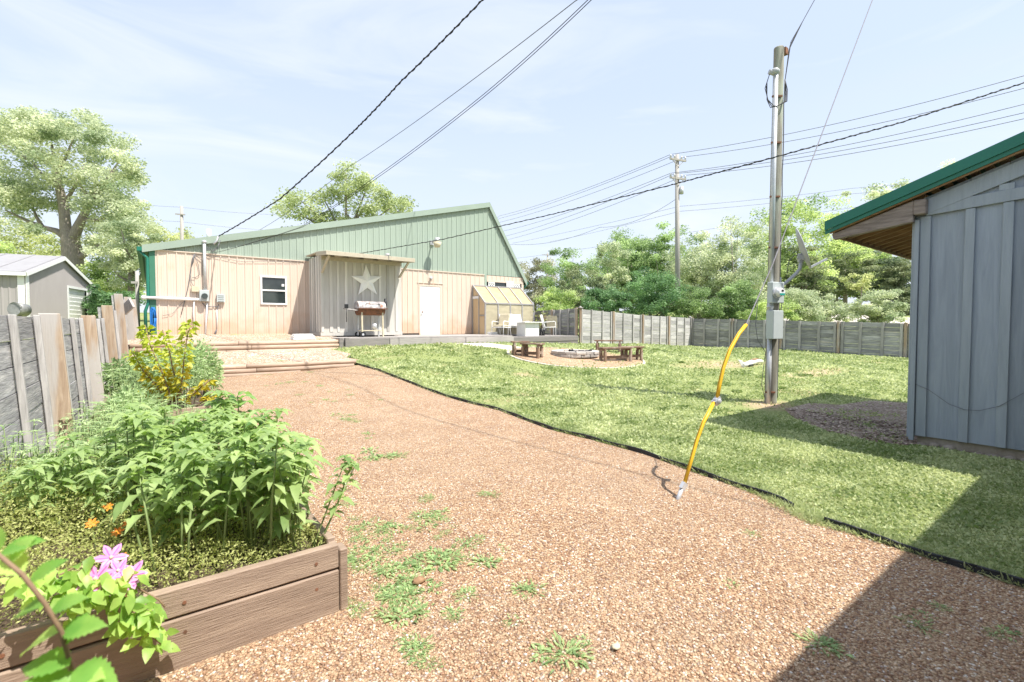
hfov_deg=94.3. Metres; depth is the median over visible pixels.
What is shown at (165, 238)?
tree
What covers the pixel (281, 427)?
leafy plant
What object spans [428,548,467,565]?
gravel weed
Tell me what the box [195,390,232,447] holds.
leafy plant
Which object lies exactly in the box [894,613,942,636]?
gravel weed
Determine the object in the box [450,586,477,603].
gravel weed
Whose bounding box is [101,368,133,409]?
thin stem plant
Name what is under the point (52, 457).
leafy plant
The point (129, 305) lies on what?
loose board
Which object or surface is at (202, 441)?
leafy plant
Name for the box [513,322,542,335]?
fire table
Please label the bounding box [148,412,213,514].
leafy plant
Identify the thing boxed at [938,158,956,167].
tree
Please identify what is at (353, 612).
gravel weed
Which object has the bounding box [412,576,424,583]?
stone
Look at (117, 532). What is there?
orange flower
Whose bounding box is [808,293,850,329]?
shrub
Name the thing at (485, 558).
gravel weed
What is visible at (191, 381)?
thin stem plant
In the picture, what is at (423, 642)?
gravel weed
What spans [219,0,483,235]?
power line
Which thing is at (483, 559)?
gravel weed
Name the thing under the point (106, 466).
thin stem plant
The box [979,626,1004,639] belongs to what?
gravel weed
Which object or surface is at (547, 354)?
fire pit bed
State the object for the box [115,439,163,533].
thin stem plant
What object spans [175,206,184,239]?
power pole
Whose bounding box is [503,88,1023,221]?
power line
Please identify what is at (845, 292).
cedar tree
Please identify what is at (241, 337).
gravel terrace
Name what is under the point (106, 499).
thin stem plant
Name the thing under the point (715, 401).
guy wire
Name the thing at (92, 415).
thin stem plant
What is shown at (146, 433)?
leafy plant
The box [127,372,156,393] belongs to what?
thin stem plant
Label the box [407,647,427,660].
gravel weed
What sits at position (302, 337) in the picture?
plastic step
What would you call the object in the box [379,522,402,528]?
gravel weed
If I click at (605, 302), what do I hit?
shrub
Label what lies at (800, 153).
power line
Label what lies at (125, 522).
orange flower
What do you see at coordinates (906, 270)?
cedar tree
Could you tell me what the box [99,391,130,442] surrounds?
thin stem plant
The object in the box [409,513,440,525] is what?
gravel weed
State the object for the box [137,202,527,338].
metal building
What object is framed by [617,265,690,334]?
tree
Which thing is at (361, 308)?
barrel grill
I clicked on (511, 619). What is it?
gravel weed
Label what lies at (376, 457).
gravel weed
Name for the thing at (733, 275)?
tree
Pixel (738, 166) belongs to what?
power line
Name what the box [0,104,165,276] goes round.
tree
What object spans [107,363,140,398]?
thin stem plant
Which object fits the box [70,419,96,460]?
thin stem plant
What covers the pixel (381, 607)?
gravel weed
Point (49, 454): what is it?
thin stem plant
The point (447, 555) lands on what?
gravel weed
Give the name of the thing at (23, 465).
leafy plant
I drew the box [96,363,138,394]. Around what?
thin stem plant
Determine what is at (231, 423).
leafy plant
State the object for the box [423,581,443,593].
gravel weed
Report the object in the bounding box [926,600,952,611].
gravel weed
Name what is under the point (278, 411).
leafy plant
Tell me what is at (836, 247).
tree
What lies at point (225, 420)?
leafy plant
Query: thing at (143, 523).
orange flower
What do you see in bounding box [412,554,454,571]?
gravel weed
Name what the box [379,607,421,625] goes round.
gravel weed
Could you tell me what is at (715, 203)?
power line
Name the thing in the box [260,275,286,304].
window
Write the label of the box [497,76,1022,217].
power line
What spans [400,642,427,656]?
gravel weed
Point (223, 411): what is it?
leafy plant
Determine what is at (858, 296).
cedar tree
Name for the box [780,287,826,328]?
shrub
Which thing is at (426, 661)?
gravel weed
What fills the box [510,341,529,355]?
wooden bench
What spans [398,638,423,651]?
gravel weed
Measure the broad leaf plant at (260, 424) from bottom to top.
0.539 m
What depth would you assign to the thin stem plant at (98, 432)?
4.57 m
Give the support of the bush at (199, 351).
on the gravel path at (358, 391)
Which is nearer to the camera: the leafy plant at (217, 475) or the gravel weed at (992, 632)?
the gravel weed at (992, 632)
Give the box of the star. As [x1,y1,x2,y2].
[352,266,380,293]
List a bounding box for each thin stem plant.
[0,419,42,502]
[0,431,55,499]
[0,443,33,520]
[0,444,21,527]
[4,446,81,535]
[14,453,51,515]
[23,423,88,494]
[24,440,86,509]
[24,442,87,530]
[29,429,75,501]
[55,420,111,468]
[55,421,100,457]
[59,400,104,449]
[60,408,87,457]
[70,401,103,449]
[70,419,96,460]
[73,442,112,508]
[76,413,104,443]
[78,400,112,435]
[80,413,114,454]
[84,421,114,459]
[87,404,120,445]
[94,466,159,538]
[95,391,145,433]
[95,439,135,501]
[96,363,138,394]
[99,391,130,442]
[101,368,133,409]
[104,408,129,435]
[104,408,130,444]
[106,400,128,443]
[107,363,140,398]
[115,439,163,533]
[119,365,151,390]
[120,394,152,410]
[124,362,157,393]
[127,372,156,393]
[130,434,188,516]
[130,446,170,519]
[136,396,166,420]
[137,359,162,395]
[137,416,199,500]
[151,401,184,432]
[165,370,182,408]
[166,393,192,423]
[178,358,209,395]
[180,370,203,407]
[187,361,212,397]
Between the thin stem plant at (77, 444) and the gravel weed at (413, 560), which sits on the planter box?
the thin stem plant at (77, 444)
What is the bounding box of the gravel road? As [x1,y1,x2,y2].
[750,315,909,323]
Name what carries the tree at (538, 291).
on the ground at (758, 408)
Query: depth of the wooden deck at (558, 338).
20.23 m
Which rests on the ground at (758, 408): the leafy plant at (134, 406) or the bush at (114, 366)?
the bush at (114, 366)
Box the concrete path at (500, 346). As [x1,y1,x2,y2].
[454,343,517,349]
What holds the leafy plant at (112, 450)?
on the planter box
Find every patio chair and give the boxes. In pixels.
[491,314,511,334]
[540,314,555,335]
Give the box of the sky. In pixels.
[0,0,1023,312]
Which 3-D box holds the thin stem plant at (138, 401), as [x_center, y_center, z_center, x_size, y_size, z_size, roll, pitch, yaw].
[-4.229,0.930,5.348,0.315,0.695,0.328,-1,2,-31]
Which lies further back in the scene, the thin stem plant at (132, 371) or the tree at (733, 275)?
the tree at (733, 275)
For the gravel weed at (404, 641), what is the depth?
2.23 m
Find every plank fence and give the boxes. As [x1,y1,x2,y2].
[0,294,138,503]
[534,308,577,334]
[578,306,691,345]
[688,316,909,357]
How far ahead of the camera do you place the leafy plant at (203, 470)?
2.45 m
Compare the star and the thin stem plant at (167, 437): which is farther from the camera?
the star
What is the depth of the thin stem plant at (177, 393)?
6.24 m
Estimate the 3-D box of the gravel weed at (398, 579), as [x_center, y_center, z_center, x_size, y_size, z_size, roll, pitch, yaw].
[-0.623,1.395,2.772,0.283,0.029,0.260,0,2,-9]
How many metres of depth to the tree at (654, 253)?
58.17 m
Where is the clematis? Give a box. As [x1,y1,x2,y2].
[0,543,180,663]
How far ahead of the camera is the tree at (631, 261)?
43.24 m
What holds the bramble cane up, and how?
on the gravel path at (358, 391)
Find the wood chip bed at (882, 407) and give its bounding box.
[785,400,916,445]
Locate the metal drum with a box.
[7,302,31,339]
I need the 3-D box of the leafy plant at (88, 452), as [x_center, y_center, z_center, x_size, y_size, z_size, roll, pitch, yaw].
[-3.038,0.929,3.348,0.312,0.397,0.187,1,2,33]
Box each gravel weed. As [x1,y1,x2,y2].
[347,556,361,570]
[348,547,373,559]
[348,554,365,563]
[348,600,369,611]
[349,608,364,618]
[350,561,374,573]
[353,538,370,548]
[357,520,381,527]
[360,447,377,453]
[363,556,381,568]
[366,452,397,460]
[367,543,394,555]
[368,524,392,535]
[369,602,400,621]
[370,583,395,597]
[372,560,398,574]
[376,588,403,603]
[377,586,412,606]
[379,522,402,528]
[379,561,408,576]
[379,606,416,628]
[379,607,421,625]
[380,451,407,458]
[383,524,402,532]
[383,546,403,555]
[384,585,407,599]
[385,567,426,588]
[390,595,409,604]
[392,541,406,546]
[392,586,423,603]
[393,553,433,572]
[393,581,419,596]
[393,638,414,649]
[395,573,418,591]
[397,602,429,619]
[398,557,421,572]
[398,630,415,642]
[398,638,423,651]
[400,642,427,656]
[401,645,425,660]
[402,562,424,574]
[402,632,435,655]
[402,656,424,670]
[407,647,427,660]
[408,562,433,574]
[408,574,433,592]
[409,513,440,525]
[410,509,433,520]
[411,549,432,561]
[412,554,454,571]
[412,601,433,616]
[414,643,434,652]
[416,520,438,530]
[417,496,433,502]
[417,653,439,671]
[421,546,450,558]
[423,513,443,519]
[423,548,459,566]
[423,557,459,572]
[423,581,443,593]
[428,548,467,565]
[430,507,449,514]
[440,603,465,616]
[443,612,463,622]
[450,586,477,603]
[451,538,467,549]
[453,536,480,551]
[467,554,502,567]
[474,552,503,566]
[504,613,523,625]
[509,578,547,599]
[512,582,536,595]
[529,643,551,665]
[533,630,594,673]
[555,648,594,668]
[576,634,590,644]
[792,627,846,656]
[815,638,854,658]
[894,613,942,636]
[912,608,937,620]
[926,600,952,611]
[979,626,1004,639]
[985,624,1022,641]
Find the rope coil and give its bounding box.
[150,307,156,328]
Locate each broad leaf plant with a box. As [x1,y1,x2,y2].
[209,391,258,426]
[245,413,279,451]
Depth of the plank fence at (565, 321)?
22.15 m
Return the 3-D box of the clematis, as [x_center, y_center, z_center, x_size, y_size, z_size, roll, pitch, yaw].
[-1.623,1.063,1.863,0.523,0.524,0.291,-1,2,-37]
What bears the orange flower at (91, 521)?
on the planter box
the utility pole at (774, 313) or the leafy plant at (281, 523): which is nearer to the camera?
the leafy plant at (281, 523)
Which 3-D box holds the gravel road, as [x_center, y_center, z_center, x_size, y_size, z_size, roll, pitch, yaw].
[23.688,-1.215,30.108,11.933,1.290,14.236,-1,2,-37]
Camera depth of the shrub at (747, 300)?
28.07 m
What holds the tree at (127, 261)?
on the ground at (758, 408)
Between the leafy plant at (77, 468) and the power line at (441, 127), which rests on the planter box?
the leafy plant at (77, 468)
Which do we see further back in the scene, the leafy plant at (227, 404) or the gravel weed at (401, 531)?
the leafy plant at (227, 404)
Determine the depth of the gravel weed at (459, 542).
3.23 m
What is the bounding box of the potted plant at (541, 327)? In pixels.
[533,303,549,334]
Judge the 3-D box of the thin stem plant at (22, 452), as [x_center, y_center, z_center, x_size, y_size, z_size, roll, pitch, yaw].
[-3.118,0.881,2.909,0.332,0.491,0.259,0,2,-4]
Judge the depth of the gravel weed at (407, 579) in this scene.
2.76 m
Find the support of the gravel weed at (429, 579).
on the gravel path at (358, 391)
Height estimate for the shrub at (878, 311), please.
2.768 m
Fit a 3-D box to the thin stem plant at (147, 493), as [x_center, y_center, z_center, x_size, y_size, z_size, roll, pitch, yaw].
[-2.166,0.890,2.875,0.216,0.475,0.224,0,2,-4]
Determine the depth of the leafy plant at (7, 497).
2.66 m
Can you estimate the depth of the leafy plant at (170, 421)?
3.41 m
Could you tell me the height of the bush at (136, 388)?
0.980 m
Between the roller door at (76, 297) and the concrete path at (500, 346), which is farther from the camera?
the roller door at (76, 297)
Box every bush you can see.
[82,379,172,444]
[89,388,220,445]
[101,347,162,398]
[140,348,182,387]
[161,338,225,390]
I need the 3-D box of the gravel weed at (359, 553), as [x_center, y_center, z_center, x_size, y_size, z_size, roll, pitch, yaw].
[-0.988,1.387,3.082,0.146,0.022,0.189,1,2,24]
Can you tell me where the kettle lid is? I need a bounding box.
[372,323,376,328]
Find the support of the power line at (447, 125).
attached to the metal building
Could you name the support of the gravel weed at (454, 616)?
on the gravel path at (358, 391)
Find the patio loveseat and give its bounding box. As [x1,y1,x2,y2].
[499,314,528,334]
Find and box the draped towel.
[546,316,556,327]
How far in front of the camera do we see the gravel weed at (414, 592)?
2.64 m
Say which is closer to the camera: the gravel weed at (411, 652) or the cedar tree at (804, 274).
the gravel weed at (411, 652)
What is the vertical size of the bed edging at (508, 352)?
0.471 m
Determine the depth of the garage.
21.72 m
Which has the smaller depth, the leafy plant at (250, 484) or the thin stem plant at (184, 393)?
the leafy plant at (250, 484)
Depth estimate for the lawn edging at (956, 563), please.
2.98 m
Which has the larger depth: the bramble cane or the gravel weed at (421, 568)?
the gravel weed at (421, 568)
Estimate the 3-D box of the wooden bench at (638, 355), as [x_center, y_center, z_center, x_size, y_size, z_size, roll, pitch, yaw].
[3.799,0.393,15.085,0.739,0.452,0.342,-1,2,-15]
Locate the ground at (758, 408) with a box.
[6,310,1023,569]
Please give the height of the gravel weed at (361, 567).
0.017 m
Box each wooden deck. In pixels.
[329,334,513,347]
[494,335,578,343]
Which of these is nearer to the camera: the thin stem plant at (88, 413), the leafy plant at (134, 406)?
the leafy plant at (134, 406)
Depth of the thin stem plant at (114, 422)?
4.29 m
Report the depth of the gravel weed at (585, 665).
2.14 m
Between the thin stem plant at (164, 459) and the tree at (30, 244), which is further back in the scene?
the tree at (30, 244)
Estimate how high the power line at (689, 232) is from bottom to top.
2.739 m
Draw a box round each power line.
[212,0,587,253]
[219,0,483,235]
[232,0,590,248]
[260,0,576,229]
[364,82,1023,252]
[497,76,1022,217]
[498,155,673,219]
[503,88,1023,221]
[505,104,1023,230]
[507,113,1021,235]
[508,119,1021,239]
[510,201,672,244]
[516,184,900,242]
[522,207,853,257]
[551,190,892,241]
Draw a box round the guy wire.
[676,0,872,499]
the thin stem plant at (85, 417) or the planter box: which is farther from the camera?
the thin stem plant at (85, 417)
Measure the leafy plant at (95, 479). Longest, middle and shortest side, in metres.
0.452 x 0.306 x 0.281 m
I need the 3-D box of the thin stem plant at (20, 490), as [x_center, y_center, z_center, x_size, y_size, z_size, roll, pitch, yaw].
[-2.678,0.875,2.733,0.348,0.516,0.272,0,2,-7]
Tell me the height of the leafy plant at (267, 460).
0.648 m
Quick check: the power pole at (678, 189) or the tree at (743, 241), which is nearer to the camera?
the power pole at (678, 189)
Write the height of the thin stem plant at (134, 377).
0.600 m
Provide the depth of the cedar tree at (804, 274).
39.17 m
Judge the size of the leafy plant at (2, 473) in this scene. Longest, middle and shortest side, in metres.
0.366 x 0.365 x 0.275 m
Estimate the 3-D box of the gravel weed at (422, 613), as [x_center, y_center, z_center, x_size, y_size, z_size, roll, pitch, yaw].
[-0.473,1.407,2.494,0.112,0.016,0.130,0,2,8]
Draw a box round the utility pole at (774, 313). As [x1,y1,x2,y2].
[755,0,827,403]
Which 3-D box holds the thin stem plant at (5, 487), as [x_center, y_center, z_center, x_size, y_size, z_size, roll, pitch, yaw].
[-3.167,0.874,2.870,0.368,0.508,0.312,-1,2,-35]
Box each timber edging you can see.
[130,340,338,354]
[216,359,355,376]
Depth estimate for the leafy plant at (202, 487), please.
2.85 m
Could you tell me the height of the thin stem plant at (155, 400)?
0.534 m
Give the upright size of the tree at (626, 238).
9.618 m
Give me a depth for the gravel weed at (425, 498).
4.07 m
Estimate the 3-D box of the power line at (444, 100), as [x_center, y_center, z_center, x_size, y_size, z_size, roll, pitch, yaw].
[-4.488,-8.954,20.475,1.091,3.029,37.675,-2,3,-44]
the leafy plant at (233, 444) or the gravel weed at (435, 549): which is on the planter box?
the leafy plant at (233, 444)
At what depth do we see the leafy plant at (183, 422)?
2.85 m
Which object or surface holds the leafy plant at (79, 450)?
on the planter box
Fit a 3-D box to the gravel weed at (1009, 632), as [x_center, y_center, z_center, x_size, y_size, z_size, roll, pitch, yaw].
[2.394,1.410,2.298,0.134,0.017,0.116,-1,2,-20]
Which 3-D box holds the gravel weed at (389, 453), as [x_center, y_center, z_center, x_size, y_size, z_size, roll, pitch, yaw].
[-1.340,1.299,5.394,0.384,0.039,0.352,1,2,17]
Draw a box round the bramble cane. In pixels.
[0,527,117,681]
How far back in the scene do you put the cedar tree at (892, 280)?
35.45 m
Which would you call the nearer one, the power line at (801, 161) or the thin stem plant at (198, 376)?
the thin stem plant at (198, 376)
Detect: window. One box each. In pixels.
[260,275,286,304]
[495,282,505,286]
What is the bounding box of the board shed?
[825,131,1023,460]
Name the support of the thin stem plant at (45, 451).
on the planter box
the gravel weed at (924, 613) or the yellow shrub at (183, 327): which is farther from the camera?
the yellow shrub at (183, 327)
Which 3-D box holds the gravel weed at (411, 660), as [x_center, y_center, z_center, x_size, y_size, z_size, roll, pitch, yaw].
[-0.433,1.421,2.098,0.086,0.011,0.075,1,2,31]
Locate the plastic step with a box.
[290,334,315,339]
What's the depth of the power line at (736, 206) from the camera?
36.93 m
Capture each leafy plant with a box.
[0,456,75,545]
[0,472,14,501]
[0,489,28,532]
[4,456,42,509]
[7,466,69,531]
[14,456,35,469]
[36,464,81,518]
[39,458,113,534]
[40,452,65,499]
[51,425,131,520]
[62,445,97,495]
[65,438,104,491]
[73,463,135,541]
[85,449,114,500]
[100,443,132,495]
[100,448,219,586]
[101,411,202,529]
[115,411,179,532]
[116,455,198,549]
[118,402,157,449]
[131,437,211,536]
[139,404,182,474]
[139,471,194,556]
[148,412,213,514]
[155,432,216,518]
[162,416,200,461]
[163,450,282,572]
[167,424,220,493]
[176,435,219,510]
[177,467,229,523]
[178,421,240,471]
[179,412,226,457]
[181,434,259,560]
[183,459,244,545]
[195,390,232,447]
[201,453,251,530]
[202,409,235,450]
[204,398,241,424]
[207,417,241,452]
[209,412,258,450]
[210,422,242,452]
[218,416,311,561]
[219,437,249,489]
[220,443,264,527]
[222,412,254,452]
[225,441,251,460]
[231,462,257,525]
[236,419,273,436]
[242,438,323,553]
[243,451,296,542]
[248,408,291,503]
[249,462,312,545]
[251,455,320,555]
[256,424,324,492]
[257,436,333,532]
[312,454,360,547]
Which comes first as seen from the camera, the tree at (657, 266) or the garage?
the garage
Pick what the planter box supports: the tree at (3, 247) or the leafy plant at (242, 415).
the leafy plant at (242, 415)
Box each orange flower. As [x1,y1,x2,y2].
[85,518,99,564]
[102,502,112,544]
[110,527,123,560]
[122,521,132,562]
[138,506,144,546]
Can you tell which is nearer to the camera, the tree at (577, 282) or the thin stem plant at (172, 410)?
the thin stem plant at (172, 410)
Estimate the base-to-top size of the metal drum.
1.252 m
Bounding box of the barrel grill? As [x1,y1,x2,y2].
[343,299,387,336]
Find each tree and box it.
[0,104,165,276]
[0,217,89,267]
[0,239,21,253]
[78,254,145,316]
[79,215,166,293]
[81,283,146,315]
[133,221,192,242]
[165,232,202,239]
[264,157,418,227]
[519,257,558,310]
[556,265,607,322]
[580,240,631,307]
[584,231,658,311]
[589,227,669,313]
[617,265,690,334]
[629,221,687,315]
[631,238,689,310]
[660,236,730,317]
[665,224,723,301]
[693,214,768,318]
[729,225,808,302]
[738,193,839,301]
[781,244,839,300]
[795,194,892,307]
[813,250,881,310]
[831,190,880,305]
[837,273,874,318]
[846,250,898,304]
[861,177,913,290]
[864,257,910,314]
[884,257,910,302]
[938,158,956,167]
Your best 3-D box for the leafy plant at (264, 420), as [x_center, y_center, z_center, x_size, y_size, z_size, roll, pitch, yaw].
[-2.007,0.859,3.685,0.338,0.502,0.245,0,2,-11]
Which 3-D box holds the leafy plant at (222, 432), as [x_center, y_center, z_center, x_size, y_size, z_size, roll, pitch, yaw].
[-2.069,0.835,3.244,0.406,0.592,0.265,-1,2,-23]
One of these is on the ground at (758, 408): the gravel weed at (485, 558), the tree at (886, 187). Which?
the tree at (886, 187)
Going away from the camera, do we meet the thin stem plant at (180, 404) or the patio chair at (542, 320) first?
the thin stem plant at (180, 404)
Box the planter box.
[0,471,347,681]
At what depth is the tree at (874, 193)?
64.54 m
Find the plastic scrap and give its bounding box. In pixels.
[738,358,763,366]
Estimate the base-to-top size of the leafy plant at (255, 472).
0.745 m
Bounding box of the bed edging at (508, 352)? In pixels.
[507,347,645,368]
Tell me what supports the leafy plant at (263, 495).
on the planter box
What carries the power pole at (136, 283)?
on the ground at (758, 408)
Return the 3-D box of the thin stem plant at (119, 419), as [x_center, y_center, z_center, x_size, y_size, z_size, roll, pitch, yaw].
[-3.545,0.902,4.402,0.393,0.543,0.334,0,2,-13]
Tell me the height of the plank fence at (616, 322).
2.056 m
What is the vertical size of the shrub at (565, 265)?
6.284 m
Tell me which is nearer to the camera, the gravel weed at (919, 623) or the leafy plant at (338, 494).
the gravel weed at (919, 623)
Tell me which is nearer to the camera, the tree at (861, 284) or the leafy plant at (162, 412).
the leafy plant at (162, 412)
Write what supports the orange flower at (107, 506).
on the planter box
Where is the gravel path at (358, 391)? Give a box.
[82,365,1023,681]
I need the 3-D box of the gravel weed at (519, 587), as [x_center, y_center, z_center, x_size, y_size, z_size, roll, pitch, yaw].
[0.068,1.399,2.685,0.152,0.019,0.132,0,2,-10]
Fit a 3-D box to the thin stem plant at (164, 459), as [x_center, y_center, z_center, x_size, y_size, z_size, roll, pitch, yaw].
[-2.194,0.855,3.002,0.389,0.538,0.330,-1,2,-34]
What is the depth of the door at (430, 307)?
19.64 m
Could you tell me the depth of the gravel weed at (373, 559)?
2.98 m
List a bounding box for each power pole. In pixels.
[131,271,139,330]
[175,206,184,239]
[669,154,685,324]
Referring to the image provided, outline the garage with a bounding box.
[0,253,94,319]
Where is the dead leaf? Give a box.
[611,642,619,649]
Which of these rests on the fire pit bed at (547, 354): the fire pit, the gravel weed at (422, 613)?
the fire pit
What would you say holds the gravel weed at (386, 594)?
on the gravel path at (358, 391)
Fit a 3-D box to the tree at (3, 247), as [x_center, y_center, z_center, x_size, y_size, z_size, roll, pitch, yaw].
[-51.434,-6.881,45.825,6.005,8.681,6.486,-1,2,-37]
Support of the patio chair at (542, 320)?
on the wooden deck at (558, 338)
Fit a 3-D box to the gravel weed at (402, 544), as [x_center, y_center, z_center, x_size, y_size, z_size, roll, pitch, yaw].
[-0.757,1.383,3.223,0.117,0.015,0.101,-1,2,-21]
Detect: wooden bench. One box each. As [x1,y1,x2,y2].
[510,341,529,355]
[520,343,544,358]
[594,340,622,351]
[598,347,633,361]
[619,346,644,360]
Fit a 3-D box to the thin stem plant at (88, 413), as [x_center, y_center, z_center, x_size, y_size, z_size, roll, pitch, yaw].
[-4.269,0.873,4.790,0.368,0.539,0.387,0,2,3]
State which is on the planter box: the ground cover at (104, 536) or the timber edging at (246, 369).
the ground cover at (104, 536)
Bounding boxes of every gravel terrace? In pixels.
[121,349,357,365]
[128,333,337,344]
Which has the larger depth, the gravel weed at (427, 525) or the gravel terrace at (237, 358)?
the gravel terrace at (237, 358)
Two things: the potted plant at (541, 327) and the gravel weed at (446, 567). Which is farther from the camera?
the potted plant at (541, 327)
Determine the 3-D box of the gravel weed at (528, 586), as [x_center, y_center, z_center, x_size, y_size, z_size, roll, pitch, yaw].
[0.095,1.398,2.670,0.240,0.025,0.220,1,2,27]
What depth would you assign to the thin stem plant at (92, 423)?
4.79 m
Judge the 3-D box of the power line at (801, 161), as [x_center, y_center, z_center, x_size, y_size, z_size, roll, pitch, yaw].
[13.647,-11.639,38.121,9.628,0.924,68.571,-2,3,-39]
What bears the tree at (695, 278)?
on the ground at (758, 408)
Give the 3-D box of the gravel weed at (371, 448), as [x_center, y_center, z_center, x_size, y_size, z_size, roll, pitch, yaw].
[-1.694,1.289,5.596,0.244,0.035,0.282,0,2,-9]
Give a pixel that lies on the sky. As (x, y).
(230, 104)
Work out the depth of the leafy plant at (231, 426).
3.39 m
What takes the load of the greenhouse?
on the wooden deck at (558, 338)
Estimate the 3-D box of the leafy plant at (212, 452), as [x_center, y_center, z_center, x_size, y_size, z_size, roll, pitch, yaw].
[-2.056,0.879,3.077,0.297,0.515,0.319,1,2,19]
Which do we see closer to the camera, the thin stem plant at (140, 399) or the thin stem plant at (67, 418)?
the thin stem plant at (67, 418)
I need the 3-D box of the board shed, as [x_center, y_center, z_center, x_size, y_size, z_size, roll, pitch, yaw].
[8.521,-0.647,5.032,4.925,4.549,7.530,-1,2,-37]
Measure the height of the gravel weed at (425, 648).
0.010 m
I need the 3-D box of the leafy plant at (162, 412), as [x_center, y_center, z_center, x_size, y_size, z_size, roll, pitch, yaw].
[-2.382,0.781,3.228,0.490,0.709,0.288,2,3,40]
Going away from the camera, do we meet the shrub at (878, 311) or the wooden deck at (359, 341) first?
the wooden deck at (359, 341)
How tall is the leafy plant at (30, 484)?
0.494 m
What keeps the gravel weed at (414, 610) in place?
on the gravel path at (358, 391)
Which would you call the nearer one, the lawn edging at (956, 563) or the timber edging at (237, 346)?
the lawn edging at (956, 563)
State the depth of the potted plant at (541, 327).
21.68 m
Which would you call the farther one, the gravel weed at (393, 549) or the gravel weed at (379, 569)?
the gravel weed at (393, 549)
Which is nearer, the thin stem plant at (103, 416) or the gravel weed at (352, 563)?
the gravel weed at (352, 563)
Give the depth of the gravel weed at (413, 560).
2.99 m
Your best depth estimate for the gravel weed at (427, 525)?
3.52 m
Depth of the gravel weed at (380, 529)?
3.43 m
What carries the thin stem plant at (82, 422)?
on the planter box
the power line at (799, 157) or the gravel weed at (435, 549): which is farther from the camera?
the power line at (799, 157)
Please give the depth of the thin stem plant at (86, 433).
4.27 m
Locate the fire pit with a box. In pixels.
[551,349,598,357]
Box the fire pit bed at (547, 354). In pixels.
[511,347,642,366]
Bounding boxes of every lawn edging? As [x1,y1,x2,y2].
[349,356,793,507]
[824,517,1023,587]
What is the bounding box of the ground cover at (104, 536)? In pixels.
[0,449,322,630]
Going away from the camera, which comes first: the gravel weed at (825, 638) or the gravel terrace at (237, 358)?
the gravel weed at (825, 638)
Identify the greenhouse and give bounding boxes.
[472,285,533,334]
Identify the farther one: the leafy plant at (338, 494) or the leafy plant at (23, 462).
the leafy plant at (23, 462)
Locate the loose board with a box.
[124,298,134,314]
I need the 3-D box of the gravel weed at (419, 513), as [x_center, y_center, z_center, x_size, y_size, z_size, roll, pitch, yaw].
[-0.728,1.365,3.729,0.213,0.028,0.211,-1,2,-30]
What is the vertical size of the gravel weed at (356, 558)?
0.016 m
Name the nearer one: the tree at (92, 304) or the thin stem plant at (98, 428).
the thin stem plant at (98, 428)
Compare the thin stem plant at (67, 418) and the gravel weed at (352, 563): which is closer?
the gravel weed at (352, 563)
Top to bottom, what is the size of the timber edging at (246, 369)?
0.309 m
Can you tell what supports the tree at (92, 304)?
on the ground at (758, 408)
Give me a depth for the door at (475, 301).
20.69 m
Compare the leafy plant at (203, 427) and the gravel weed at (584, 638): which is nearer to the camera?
the gravel weed at (584, 638)
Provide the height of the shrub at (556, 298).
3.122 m
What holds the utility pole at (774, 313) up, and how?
on the ground at (758, 408)
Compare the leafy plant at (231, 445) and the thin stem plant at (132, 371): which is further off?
the thin stem plant at (132, 371)
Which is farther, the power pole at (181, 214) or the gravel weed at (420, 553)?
the power pole at (181, 214)
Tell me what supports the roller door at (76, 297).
in the garage
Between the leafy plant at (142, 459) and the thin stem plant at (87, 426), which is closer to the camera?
the leafy plant at (142, 459)
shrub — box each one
[123,319,219,408]
[533,285,579,330]
[536,247,604,308]
[580,283,633,332]
[667,286,739,332]
[704,278,766,330]
[736,294,806,328]
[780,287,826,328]
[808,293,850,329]
[846,288,909,331]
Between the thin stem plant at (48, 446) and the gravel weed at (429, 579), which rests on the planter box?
the thin stem plant at (48, 446)
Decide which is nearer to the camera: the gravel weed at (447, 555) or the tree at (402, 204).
the gravel weed at (447, 555)
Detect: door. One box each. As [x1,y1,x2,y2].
[67,288,85,319]
[419,284,441,334]
[473,299,477,333]
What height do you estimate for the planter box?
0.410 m
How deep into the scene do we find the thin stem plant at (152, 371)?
6.83 m
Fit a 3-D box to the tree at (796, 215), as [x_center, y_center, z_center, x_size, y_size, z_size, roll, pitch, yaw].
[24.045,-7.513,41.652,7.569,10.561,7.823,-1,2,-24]
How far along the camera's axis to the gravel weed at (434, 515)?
3.69 m
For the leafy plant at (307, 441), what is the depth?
2.77 m
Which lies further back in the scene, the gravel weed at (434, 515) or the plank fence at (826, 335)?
the plank fence at (826, 335)
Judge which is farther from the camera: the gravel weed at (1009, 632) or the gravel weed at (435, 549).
the gravel weed at (435, 549)
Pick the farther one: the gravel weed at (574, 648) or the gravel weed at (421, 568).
the gravel weed at (421, 568)
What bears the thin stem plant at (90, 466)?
on the planter box
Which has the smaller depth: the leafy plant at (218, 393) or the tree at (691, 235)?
the leafy plant at (218, 393)
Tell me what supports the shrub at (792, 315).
on the ground at (758, 408)
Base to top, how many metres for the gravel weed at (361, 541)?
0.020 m
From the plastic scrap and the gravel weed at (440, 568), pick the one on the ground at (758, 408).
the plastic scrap

